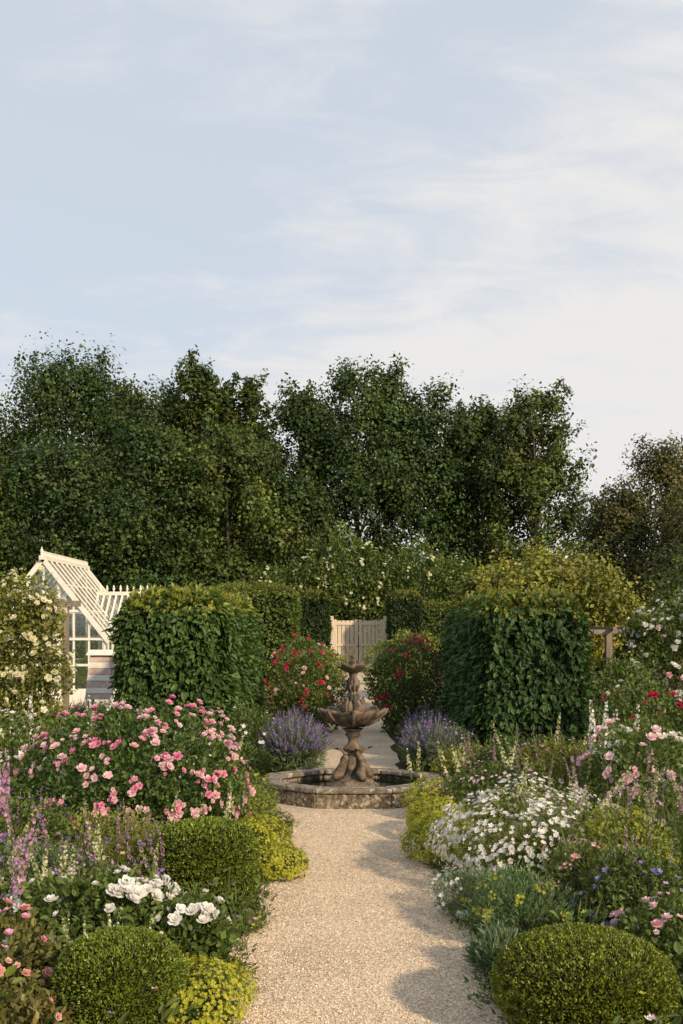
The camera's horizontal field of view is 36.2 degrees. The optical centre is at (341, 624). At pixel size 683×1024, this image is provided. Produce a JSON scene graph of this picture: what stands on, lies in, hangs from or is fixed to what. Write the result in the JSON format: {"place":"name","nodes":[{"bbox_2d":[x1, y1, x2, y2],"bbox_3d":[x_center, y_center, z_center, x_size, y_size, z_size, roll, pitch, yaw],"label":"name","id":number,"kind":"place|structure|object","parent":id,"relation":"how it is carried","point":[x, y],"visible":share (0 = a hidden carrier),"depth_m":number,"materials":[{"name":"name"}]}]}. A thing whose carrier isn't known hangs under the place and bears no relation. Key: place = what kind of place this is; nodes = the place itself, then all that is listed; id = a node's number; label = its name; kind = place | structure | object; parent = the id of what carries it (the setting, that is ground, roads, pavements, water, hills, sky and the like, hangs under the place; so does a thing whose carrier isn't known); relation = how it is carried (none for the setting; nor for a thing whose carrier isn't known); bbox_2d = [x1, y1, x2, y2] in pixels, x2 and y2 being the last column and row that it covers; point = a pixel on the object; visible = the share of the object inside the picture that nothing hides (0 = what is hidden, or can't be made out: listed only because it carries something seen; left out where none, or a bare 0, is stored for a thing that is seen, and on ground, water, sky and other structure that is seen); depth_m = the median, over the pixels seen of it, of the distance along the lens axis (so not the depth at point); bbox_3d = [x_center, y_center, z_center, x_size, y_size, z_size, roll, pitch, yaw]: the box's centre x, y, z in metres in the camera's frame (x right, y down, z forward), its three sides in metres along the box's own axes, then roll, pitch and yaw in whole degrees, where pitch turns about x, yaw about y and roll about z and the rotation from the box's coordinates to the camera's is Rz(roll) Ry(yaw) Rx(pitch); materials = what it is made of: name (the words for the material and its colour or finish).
{"place":"outdoors","nodes":[
{"label":"outdoors","id":0,"kind":"place"},
{"bbox_2d":[5,647,615,697],"bbox_3d":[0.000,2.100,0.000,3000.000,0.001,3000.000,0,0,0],"label":"ground","id":1,"kind":"structure","parent":0,"point":[268,696],"depth_m":38.13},
{"bbox_2d":[0,436,37,594],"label":"alder tree","id":2,"kind":"object","parent":1,"relation":"on","point":[3,545],"visible":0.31,"depth_m":52.28,"materials":[{"name":"green plant"}]},
{"bbox_2d":[0,394,42,571],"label":"maple tree","id":3,"kind":"object","parent":1,"relation":"on","point":[6,433],"visible":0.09,"depth_m":61.03,"materials":[{"name":"green plant"}]},
{"bbox_2d":[0,328,163,580],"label":"maple tree","id":4,"kind":"object","parent":1,"relation":"on","point":[49,393],"visible":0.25,"depth_m":61.41,"materials":[{"name":"green plant"}]},
{"bbox_2d":[0,422,171,609],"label":"alder tree","id":5,"kind":"object","parent":1,"relation":"on","point":[60,467],"visible":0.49,"depth_m":52.69,"materials":[{"name":"green plant"}]},
{"bbox_2d":[45,371,219,577],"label":"maple tree","id":6,"kind":"object","parent":1,"relation":"on","point":[128,402],"visible":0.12,"depth_m":60.74,"materials":[{"name":"green plant"}]},
{"bbox_2d":[39,403,239,601],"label":"alder tree","id":7,"kind":"object","parent":1,"relation":"on","point":[146,454],"visible":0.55,"depth_m":52.66,"materials":[{"name":"green plant"}]},
{"bbox_2d":[3,601,293,670],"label":"yew hedge","id":8,"kind":"object","parent":1,"relation":"on","point":[80,624],"visible":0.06,"depth_m":47.29,"materials":[{"name":"green plant"}]},
{"bbox_2d":[148,344,231,576],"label":"maple tree","id":9,"kind":"object","parent":1,"relation":"on","point":[205,395],"visible":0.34,"depth_m":60.55,"materials":[{"name":"green plant"}]},
{"bbox_2d":[152,386,296,575],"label":"maple tree","id":10,"kind":"object","parent":1,"relation":"on","point":[224,425],"visible":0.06,"depth_m":61.89,"materials":[{"name":"green plant"}]},
{"bbox_2d":[147,422,312,587],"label":"alder tree","id":11,"kind":"object","parent":1,"relation":"on","point":[231,468],"visible":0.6,"depth_m":52.93,"materials":[{"name":"green plant"}]},
{"bbox_2d":[217,368,292,563],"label":"maple tree","id":12,"kind":"object","parent":1,"relation":"on","point":[249,390],"visible":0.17,"depth_m":61.65,"materials":[{"name":"green plant"}]},
{"bbox_2d":[215,580,304,695],"bbox_3d":[-2.649,0.417,31.964,3.043,3.587,2.492,0,0,0],"label":"yew hedge","id":13,"kind":"object","parent":1,"relation":"on","point":[279,615],"visible":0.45,"depth_m":31.17,"materials":[{"name":"green plant"}]},
{"bbox_2d":[238,371,345,564],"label":"maple tree","id":14,"kind":"object","parent":1,"relation":"on","point":[302,415],"visible":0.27,"depth_m":61.15,"materials":[{"name":"green plant"}]},
{"bbox_2d":[240,463,356,586],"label":"alder tree","id":15,"kind":"object","parent":1,"relation":"on","point":[296,498],"visible":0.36,"depth_m":54.20,"materials":[{"name":"green plant"}]},
{"bbox_2d":[267,544,344,641],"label":"rambling rose","id":16,"kind":"object","parent":1,"relation":"on","point":[294,572],"visible":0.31,"depth_m":50.04,"materials":[{"name":"green plant"}]},
{"bbox_2d":[293,588,333,656],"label":"yew hedge","id":17,"kind":"object","parent":1,"relation":"on","point":[314,614],"visible":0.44,"depth_m":44.60,"materials":[{"name":"green plant"}]},
{"bbox_2d":[0,525,641,654],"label":"understorey shrubs","id":18,"kind":"object","parent":1,"relation":"on","point":[322,552],"visible":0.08,"depth_m":53.03,"materials":[{"name":"green plant"}]},
{"bbox_2d":[323,517,401,661],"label":"rambling rose","id":19,"kind":"object","parent":1,"relation":"on","point":[350,607],"visible":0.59,"depth_m":50.33,"materials":[{"name":"green plant"}]},
{"bbox_2d":[268,353,459,642],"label":"maple tree","id":20,"kind":"object","parent":1,"relation":"on","point":[381,396],"visible":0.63,"depth_m":60.40,"materials":[{"name":"green plant"}]},
{"bbox_2d":[384,588,424,672],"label":"yew hedge","id":21,"kind":"object","parent":1,"relation":"on","point":[406,612],"visible":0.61,"depth_m":44.63,"materials":[{"name":"green plant"}]},
{"bbox_2d":[367,528,461,642],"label":"rambling rose","id":22,"kind":"object","parent":1,"relation":"on","point":[432,560],"visible":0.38,"depth_m":50.21,"materials":[{"name":"green plant"}]},
{"bbox_2d":[346,370,509,599],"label":"maple tree","id":23,"kind":"object","parent":1,"relation":"on","point":[425,456],"visible":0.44,"depth_m":61.10,"materials":[{"name":"green plant"}]},
{"bbox_2d":[428,549,494,609],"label":"rambling rose","id":24,"kind":"object","parent":1,"relation":"on","point":[454,575],"visible":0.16,"depth_m":50.30,"materials":[{"name":"green plant"}]},
{"bbox_2d":[417,394,533,573],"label":"maple tree","id":25,"kind":"object","parent":1,"relation":"on","point":[488,414],"visible":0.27,"depth_m":62.00,"materials":[{"name":"green plant"}]},
{"bbox_2d":[422,599,649,670],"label":"yew hedge","id":26,"kind":"object","parent":1,"relation":"on","point":[431,614],"visible":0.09,"depth_m":47.37,"materials":[{"name":"green plant"}]},
{"bbox_2d":[473,374,598,586],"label":"maple tree","id":27,"kind":"object","parent":1,"relation":"on","point":[550,476],"visible":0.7,"depth_m":60.31,"materials":[{"name":"green plant"}]},
{"bbox_2d":[561,480,668,601],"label":"hawthorn tree","id":28,"kind":"object","parent":1,"relation":"on","point":[597,527],"visible":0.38,"depth_m":49.19,"materials":[{"name":"green plant"}]},
{"bbox_2d":[585,429,682,600],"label":"hawthorn tree","id":29,"kind":"object","parent":1,"relation":"on","point":[666,461],"visible":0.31,"depth_m":49.10,"materials":[{"name":"green plant"}]},
{"bbox_2d":[612,477,682,609],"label":"hawthorn tree","id":30,"kind":"object","parent":1,"relation":"on","point":[673,530],"visible":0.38,"depth_m":45.72,"materials":[{"name":"green plant"}]},
{"bbox_2d":[0,0,682,589],"label":"sky","id":31,"kind":"structure","parent":0,"point":[491,191],"materials":[{"name":"white"}]},
{"bbox_2d":[8,698,682,1023],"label":"flower bed soil","id":32,"kind":"structure","parent":0,"point":[392,736],"depth_m":15.05,"materials":[{"name":"brown soil"}]},
{"bbox_2d":[0,748,14,904],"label":"foxglove","id":33,"kind":"object","parent":32,"relation":"on","point":[4,809],"visible":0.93,"depth_m":7.57,"materials":[{"name":"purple plant"}]},
{"bbox_2d":[0,814,39,944],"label":"foxglove","id":34,"kind":"object","parent":32,"relation":"on","point":[15,886],"visible":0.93,"depth_m":6.33,"materials":[{"name":"pink plant"}]},
{"bbox_2d":[0,897,66,1022],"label":"peach rose","id":35,"kind":"object","parent":32,"relation":"on","point":[18,927],"visible":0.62,"depth_m":5.46,"materials":[{"name":"green plant"}]},
{"bbox_2d":[0,561,80,771],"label":"rose arch","id":36,"kind":"structure","parent":32,"relation":"on","point":[18,617],"depth_m":13.09,"materials":[{"name":"green plant"}]},
{"bbox_2d":[0,775,80,894],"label":"hardy geranium","id":37,"kind":"object","parent":32,"relation":"on","point":[24,813],"visible":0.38,"depth_m":7.95,"materials":[{"name":"green plant"}]},
{"bbox_2d":[0,970,84,1023],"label":"peach rose","id":38,"kind":"object","parent":32,"relation":"on","point":[35,1002],"visible":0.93,"depth_m":4.88,"materials":[{"name":"green plant"}]},
{"bbox_2d":[0,704,107,820],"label":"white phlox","id":39,"kind":"object","parent":32,"relation":"on","point":[16,735],"visible":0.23,"depth_m":10.73,"materials":[{"name":"green plant"}]},
{"bbox_2d":[0,828,127,916],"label":"catmint","id":40,"kind":"object","parent":32,"relation":"on","point":[8,845],"visible":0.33,"depth_m":7.20,"materials":[{"name":"green plant"}]},
{"bbox_2d":[0,806,158,928],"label":"sisyrinchium","id":41,"kind":"object","parent":32,"relation":"on","point":[62,866],"visible":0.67,"depth_m":7.09,"materials":[{"name":"beige plant"}]},
{"bbox_2d":[0,794,165,904],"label":"salvia","id":42,"kind":"object","parent":32,"relation":"on","point":[85,838],"visible":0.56,"depth_m":7.72,"materials":[{"name":"purple plant"}]},
{"bbox_2d":[20,800,164,876],"bbox_3d":[-1.921,1.749,8.271,1.414,0.738,0.782,0,0,0],"label":"flowering plant","id":43,"kind":"object","parent":32,"relation":"on","point":[102,818],"visible":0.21,"depth_m":8.26,"materials":[{"name":"green plant"}]},
{"bbox_2d":[0,848,194,969],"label":"white peony","id":44,"kind":"object","parent":32,"relation":"on","point":[128,891],"visible":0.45,"depth_m":6.14,"materials":[{"name":"green plant"}]},
{"bbox_2d":[48,806,178,903],"bbox_3d":[-1.584,1.731,7.723,1.180,0.779,0.979,0,0,0],"label":"catmint","id":45,"kind":"object","parent":32,"relation":"on","point":[150,829],"visible":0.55,"depth_m":7.63,"materials":[{"name":"green plant"}]},
{"bbox_2d":[50,924,191,1023],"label":"box topiary","id":46,"kind":"object","parent":32,"relation":"on","point":[119,971],"visible":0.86,"depth_m":5.08,"materials":[{"name":"green plant"}]},
{"bbox_2d":[4,689,256,872],"bbox_3d":[-1.915,1.353,9.406,2.016,1.568,1.992,0,0,-31],"label":"pink rose bush","id":47,"kind":"object","parent":32,"relation":"on","point":[135,792],"visible":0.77,"depth_m":9.03,"materials":[{"name":"green plant"}]},
{"bbox_2d":[115,862,241,986],"bbox_3d":[-0.999,1.796,6.202,0.789,0.699,0.805,0,0,0],"label":"white peony","id":48,"kind":"object","parent":32,"relation":"on","point":[211,923],"visible":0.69,"depth_m":6.05,"materials":[{"name":"green plant"}]},
{"bbox_2d":[102,581,267,756],"bbox_3d":[-2.546,0.789,18.989,2.286,2.977,7.445,0,0,0],"label":"hornbeam hedge","id":49,"kind":"object","parent":32,"relation":"on","point":[205,643],"visible":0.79,"depth_m":15.62,"materials":[{"name":"green plant"}]},
{"bbox_2d":[153,816,260,907],"bbox_3d":[-1.001,1.768,7.747,0.810,0.679,0.805,0,0,0],"label":"box topiary","id":50,"kind":"object","parent":32,"relation":"on","point":[198,847],"visible":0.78,"depth_m":7.49,"materials":[{"name":"green plant"}]},
{"bbox_2d":[163,952,262,1023],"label":"lady mantle","id":51,"kind":"object","parent":32,"relation":"on","point":[199,979],"visible":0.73,"depth_m":5.34,"materials":[{"name":"yellow plant"}]},
{"bbox_2d":[201,733,276,780],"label":"geranium plant","id":52,"kind":"object","parent":32,"relation":"on","point":[250,749],"visible":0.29,"depth_m":13.98,"materials":[{"name":"green plant"}]},
{"bbox_2d":[201,777,279,833],"bbox_3d":[-0.983,1.772,9.995,0.778,0.710,0.856,0,0,0],"label":"mantle","id":53,"kind":"object","parent":32,"relation":"on","point":[255,800],"visible":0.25,"depth_m":9.91,"materials":[{"name":"green plant"}]},
{"bbox_2d":[221,703,275,762],"bbox_3d":[-1.365,1.632,15.185,0.996,1.030,0.934,0,0,-42],"label":"white campanula","id":54,"kind":"object","parent":32,"relation":"on","point":[258,721],"visible":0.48,"depth_m":15.08,"materials":[{"name":"green plant"}]},
{"bbox_2d":[237,806,294,862],"bbox_3d":[-0.725,1.850,9.198,0.640,0.545,0.915,0,0,0],"label":"lady mantle","id":55,"kind":"object","parent":32,"relation":"on","point":[271,830],"visible":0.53,"depth_m":9.10,"materials":[{"name":"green plant"}]},
{"bbox_2d":[259,841,309,881],"bbox_3d":[-0.522,1.949,8.744,0.528,0.341,0.718,0,0,0],"label":"lady mantle","id":56,"kind":"object","parent":32,"relation":"on","point":[298,859],"visible":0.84,"depth_m":8.56,"materials":[{"name":"yellow plant"}]},
{"bbox_2d":[253,708,336,771],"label":"lavender","id":57,"kind":"object","parent":32,"relation":"on","point":[301,747],"visible":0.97,"depth_m":14.83,"materials":[{"name":"purple plant"}]},
{"bbox_2d":[268,628,335,705],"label":"viburnum shrub","id":58,"kind":"object","parent":32,"relation":"on","point":[299,647],"visible":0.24,"depth_m":26.74,"materials":[{"name":"green plant"}]},
{"bbox_2d":[264,643,347,732],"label":"crimson rose bush","id":59,"kind":"object","parent":32,"relation":"on","point":[326,670],"visible":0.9,"depth_m":20.21,"materials":[{"name":"green plant"}]},
{"bbox_2d":[0,690,682,1023],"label":"flower bed groundcover","id":60,"kind":"object","parent":32,"relation":"on","point":[233,909],"visible":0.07,"depth_m":7.40,"materials":[{"name":"green plant"}]},
{"bbox_2d":[362,623,439,708],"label":"rose bush","id":61,"kind":"object","parent":32,"relation":"on","point":[405,634],"visible":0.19,"depth_m":25.83,"materials":[{"name":"green plant"}]},
{"bbox_2d":[360,629,445,732],"bbox_3d":[1.278,1.096,20.450,1.958,2.070,1.766,0,0,0],"label":"crimson rose bush","id":62,"kind":"object","parent":32,"relation":"on","point":[414,687],"visible":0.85,"depth_m":20.19,"materials":[{"name":"green plant"}]},
{"bbox_2d":[396,710,460,768],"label":"lavender","id":63,"kind":"object","parent":32,"relation":"on","point":[411,743],"visible":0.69,"depth_m":15.16,"materials":[{"name":"purple plant"}]},
{"bbox_2d":[399,775,462,816],"bbox_3d":[0.979,1.881,11.403,0.746,0.464,1.024,0,0,0],"label":"lady mantle","id":64,"kind":"object","parent":32,"relation":"on","point":[419,795],"visible":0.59,"depth_m":11.30,"materials":[{"name":"green plant"}]},
{"bbox_2d":[399,811,466,865],"bbox_3d":[0.827,1.889,9.366,0.616,0.453,1.086,0,0,0],"label":"lady mantle","id":65,"kind":"object","parent":32,"relation":"on","point":[418,832],"visible":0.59,"depth_m":9.22,"materials":[{"name":"green plant"}]},
{"bbox_2d":[405,740,465,790],"bbox_3d":[1.149,1.757,12.827,0.832,0.688,0.734,0,0,0],"label":"white lupin","id":66,"kind":"object","parent":32,"relation":"on","point":[457,765],"visible":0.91,"depth_m":12.86,"materials":[{"name":"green plant"}]},
{"bbox_2d":[406,792,468,836],"bbox_3d":[0.939,1.886,10.305,0.632,0.461,1.216,0,0,0],"label":"lady mantle","id":67,"kind":"object","parent":32,"relation":"on","point":[425,806],"visible":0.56,"depth_m":10.20,"materials":[{"name":"green plant"}]},
{"bbox_2d":[422,716,478,771],"bbox_3d":[1.535,1.693,14.686,0.829,0.839,0.757,0,0,25],"label":"catmint","id":68,"kind":"object","parent":32,"relation":"on","point":[432,743],"visible":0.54,"depth_m":14.67,"materials":[{"name":"green plant"}]},
{"bbox_2d":[426,859,517,920],"bbox_3d":[0.963,1.891,7.615,0.671,0.451,0.862,0,0,0],"label":"white campion","id":69,"kind":"object","parent":32,"relation":"on","point":[464,889],"visible":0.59,"depth_m":7.54,"materials":[{"name":"green plant"}]},
{"bbox_2d":[428,737,521,789],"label":"green shrub","id":70,"kind":"object","parent":32,"relation":"on","point":[448,760],"visible":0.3,"depth_m":13.48,"materials":[{"name":"green plant"}]},
{"bbox_2d":[432,565,526,645],"bbox_3d":[4.244,0.254,27.850,3.554,3.700,2.642,0,0,0],"label":"hazel tree","id":71,"kind":"object","parent":32,"relation":"on","point":[466,587],"visible":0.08,"depth_m":27.76,"materials":[{"name":"green plant"}]},
{"bbox_2d":[451,902,537,977],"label":"leafy plant","id":72,"kind":"object","parent":32,"relation":"on","point":[487,942],"visible":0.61,"depth_m":6.27,"materials":[{"name":"green plant"}]},
{"bbox_2d":[437,751,565,829],"bbox_3d":[1.655,1.743,10.990,1.334,0.765,1.426,0,0,0],"label":"astrantia","id":73,"kind":"object","parent":32,"relation":"on","point":[476,776],"visible":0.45,"depth_m":10.88,"materials":[{"name":"green plant"}]},
{"bbox_2d":[436,584,596,764],"bbox_3d":[2.783,0.841,17.521,2.182,2.944,5.448,0,0,0],"label":"hornbeam hedge","id":74,"kind":"object","parent":32,"relation":"on","point":[513,656],"visible":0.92,"depth_m":15.12,"materials":[{"name":"green plant"}]},
{"bbox_2d":[455,847,586,933],"bbox_3d":[1.165,1.800,6.908,0.815,0.677,0.785,0,0,41],"label":"euphorbia","id":75,"kind":"object","parent":32,"relation":"on","point":[526,907],"visible":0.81,"depth_m":6.83,"materials":[{"name":"green plant"}]},
{"bbox_2d":[424,764,629,900],"bbox_3d":[1.501,1.633,8.322,1.670,0.984,1.432,0,0,0],"label":"white rock rose","id":76,"kind":"object","parent":32,"relation":"on","point":[483,828],"visible":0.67,"depth_m":8.23,"materials":[{"name":"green plant"}]},
{"bbox_2d":[455,721,599,820],"bbox_3d":[1.998,1.586,11.317,1.534,1.030,1.401,0,0,0],"label":"toadflax","id":77,"kind":"object","parent":32,"relation":"on","point":[516,761],"visible":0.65,"depth_m":11.24,"materials":[{"name":"green plant"}]},
{"bbox_2d":[465,727,592,784],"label":"green shrub","id":78,"kind":"object","parent":32,"relation":"on","point":[481,757],"visible":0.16,"depth_m":12.96,"materials":[{"name":"green plant"}]},
{"bbox_2d":[458,529,652,672],"bbox_3d":[5.612,-0.195,26.800,5.290,4.620,4.254,0,0,0],"label":"hazel tree","id":79,"kind":"object","parent":32,"relation":"on","point":[607,604],"visible":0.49,"depth_m":26.31,"materials":[{"name":"green plant"}]},
{"bbox_2d":[498,731,621,794],"bbox_3d":[2.402,1.651,11.632,1.371,0.966,1.324,0,0,0],"label":"astrantia","id":80,"kind":"object","parent":32,"relation":"on","point":[567,749],"visible":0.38,"depth_m":11.45,"materials":[{"name":"green plant"}]},
{"bbox_2d":[532,825,633,924],"bbox_3d":[1.703,1.774,7.305,0.820,0.701,0.863,0,0,0],"label":"pink diascia","id":81,"kind":"object","parent":32,"relation":"on","point":[564,859],"visible":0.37,"depth_m":7.27,"materials":[{"name":"green plant"}]},
{"bbox_2d":[488,921,681,1023],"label":"box topiary","id":82,"kind":"object","parent":32,"relation":"on","point":[566,972],"visible":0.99,"depth_m":5.08,"materials":[{"name":"green plant"}]},
{"bbox_2d":[510,756,682,883],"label":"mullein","id":83,"kind":"object","parent":32,"relation":"on","point":[591,789],"visible":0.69,"depth_m":8.35,"materials":[{"name":"green plant"}]},
{"bbox_2d":[517,748,682,858],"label":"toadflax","id":84,"kind":"object","parent":32,"relation":"on","point":[629,797],"visible":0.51,"depth_m":8.95,"materials":[{"name":"purple plant"}]},
{"bbox_2d":[548,805,677,904],"bbox_3d":[1.987,1.727,7.700,0.963,0.787,0.850,0,0,0],"label":"sedum","id":85,"kind":"object","parent":32,"relation":"on","point":[607,838],"visible":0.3,"depth_m":7.61,"materials":[{"name":"green plant"}]},
{"bbox_2d":[588,700,639,793],"bbox_3d":[2.748,1.420,10.580,0.533,1.362,0.996,0,0,12],"label":"white delphinium","id":86,"kind":"object","parent":32,"relation":"on","point":[592,715],"visible":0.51,"depth_m":10.74,"materials":[{"name":"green plant"}]},
{"bbox_2d":[566,718,682,837],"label":"pink rose","id":87,"kind":"object","parent":32,"relation":"on","point":[634,747],"visible":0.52,"depth_m":9.62,"materials":[{"name":"green plant"}]},
{"bbox_2d":[570,837,682,938],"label":"blue campanula","id":88,"kind":"object","parent":32,"relation":"on","point":[605,878],"visible":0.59,"depth_m":6.80,"materials":[{"name":"green plant"}]},
{"bbox_2d":[576,794,681,876],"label":"lime euphorbia","id":89,"kind":"object","parent":32,"relation":"on","point":[634,814],"visible":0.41,"depth_m":7.81,"materials":[{"name":"green plant"}]},
{"bbox_2d":[582,661,682,766],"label":"rose bush","id":90,"kind":"object","parent":32,"relation":"on","point":[628,701],"visible":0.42,"depth_m":13.96,"materials":[{"name":"green plant"}]},
{"bbox_2d":[586,651,678,734],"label":"laurel shrub","id":91,"kind":"object","parent":32,"relation":"on","point":[627,664],"visible":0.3,"depth_m":15.84,"materials":[{"name":"green plant"}]},
{"bbox_2d":[588,584,682,728],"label":"timber pergola","id":92,"kind":"object","parent":32,"relation":"on","point":[642,633],"visible":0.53,"depth_m":16.77,"materials":[{"name":"grey wood"}]},
{"bbox_2d":[590,706,682,831],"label":"white rose","id":93,"kind":"object","parent":32,"relation":"on","point":[669,735],"visible":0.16,"depth_m":10.46,"materials":[{"name":"green plant"}]},
{"bbox_2d":[599,876,682,1002],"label":"pink rose","id":94,"kind":"object","parent":32,"relation":"on","point":[641,916],"visible":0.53,"depth_m":5.96,"materials":[{"name":"green plant"}]},
{"bbox_2d":[599,765,682,879],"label":"green shrub","id":95,"kind":"object","parent":32,"relation":"on","point":[631,793],"visible":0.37,"depth_m":8.27,"materials":[{"name":"green plant"}]},
{"bbox_2d":[616,545,682,686],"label":"apple tree","id":96,"kind":"object","parent":32,"relation":"on","point":[669,584],"visible":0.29,"depth_m":18.91,"materials":[{"name":"green plant"}]},
{"bbox_2d":[206,671,507,1023],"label":"gravel path","id":97,"kind":"structure","parent":0,"point":[380,753],"depth_m":7.20,"materials":[{"name":"beige gravel"}]},
{"bbox_2d":[262,654,444,808],"bbox_3d":[0.137,1.228,12.738,2.209,1.745,1.789,0,0,0],"label":"stone fountain","id":98,"kind":"object","parent":97,"relation":"on","point":[353,779],"visible":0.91,"depth_m":12.57,"materials":[{"name":"brown stone"}]},
{"bbox_2d":[330,616,386,669],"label":"wooden gate","id":99,"kind":"structure","parent":97,"relation":"on","point":[369,633],"depth_m":46.89,"materials":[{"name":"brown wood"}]},
{"label":"gravel yard","id":100,"kind":"structure","parent":0,"visible":0},
{"bbox_2d":[4,547,147,708],"bbox_3d":[-6.988,0.096,28.225,4.277,4.113,4.750,0,0,0],"label":"greenhouse","id":101,"kind":"object","parent":100,"relation":"on","point":[45,558],"visible":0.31,"depth_m":27.50,"materials":[{"name":"beige paint"}]},
{"bbox_2d":[84,650,117,709],"bbox_3d":[-5.050,1.312,22.000,0.620,1.584,0.620,0,0,0],"label":"wooden beehive","id":102,"kind":"object","parent":100,"relation":"on","point":[100,671],"visible":0.59,"depth_m":21.76,"materials":[{"name":"white paint"}]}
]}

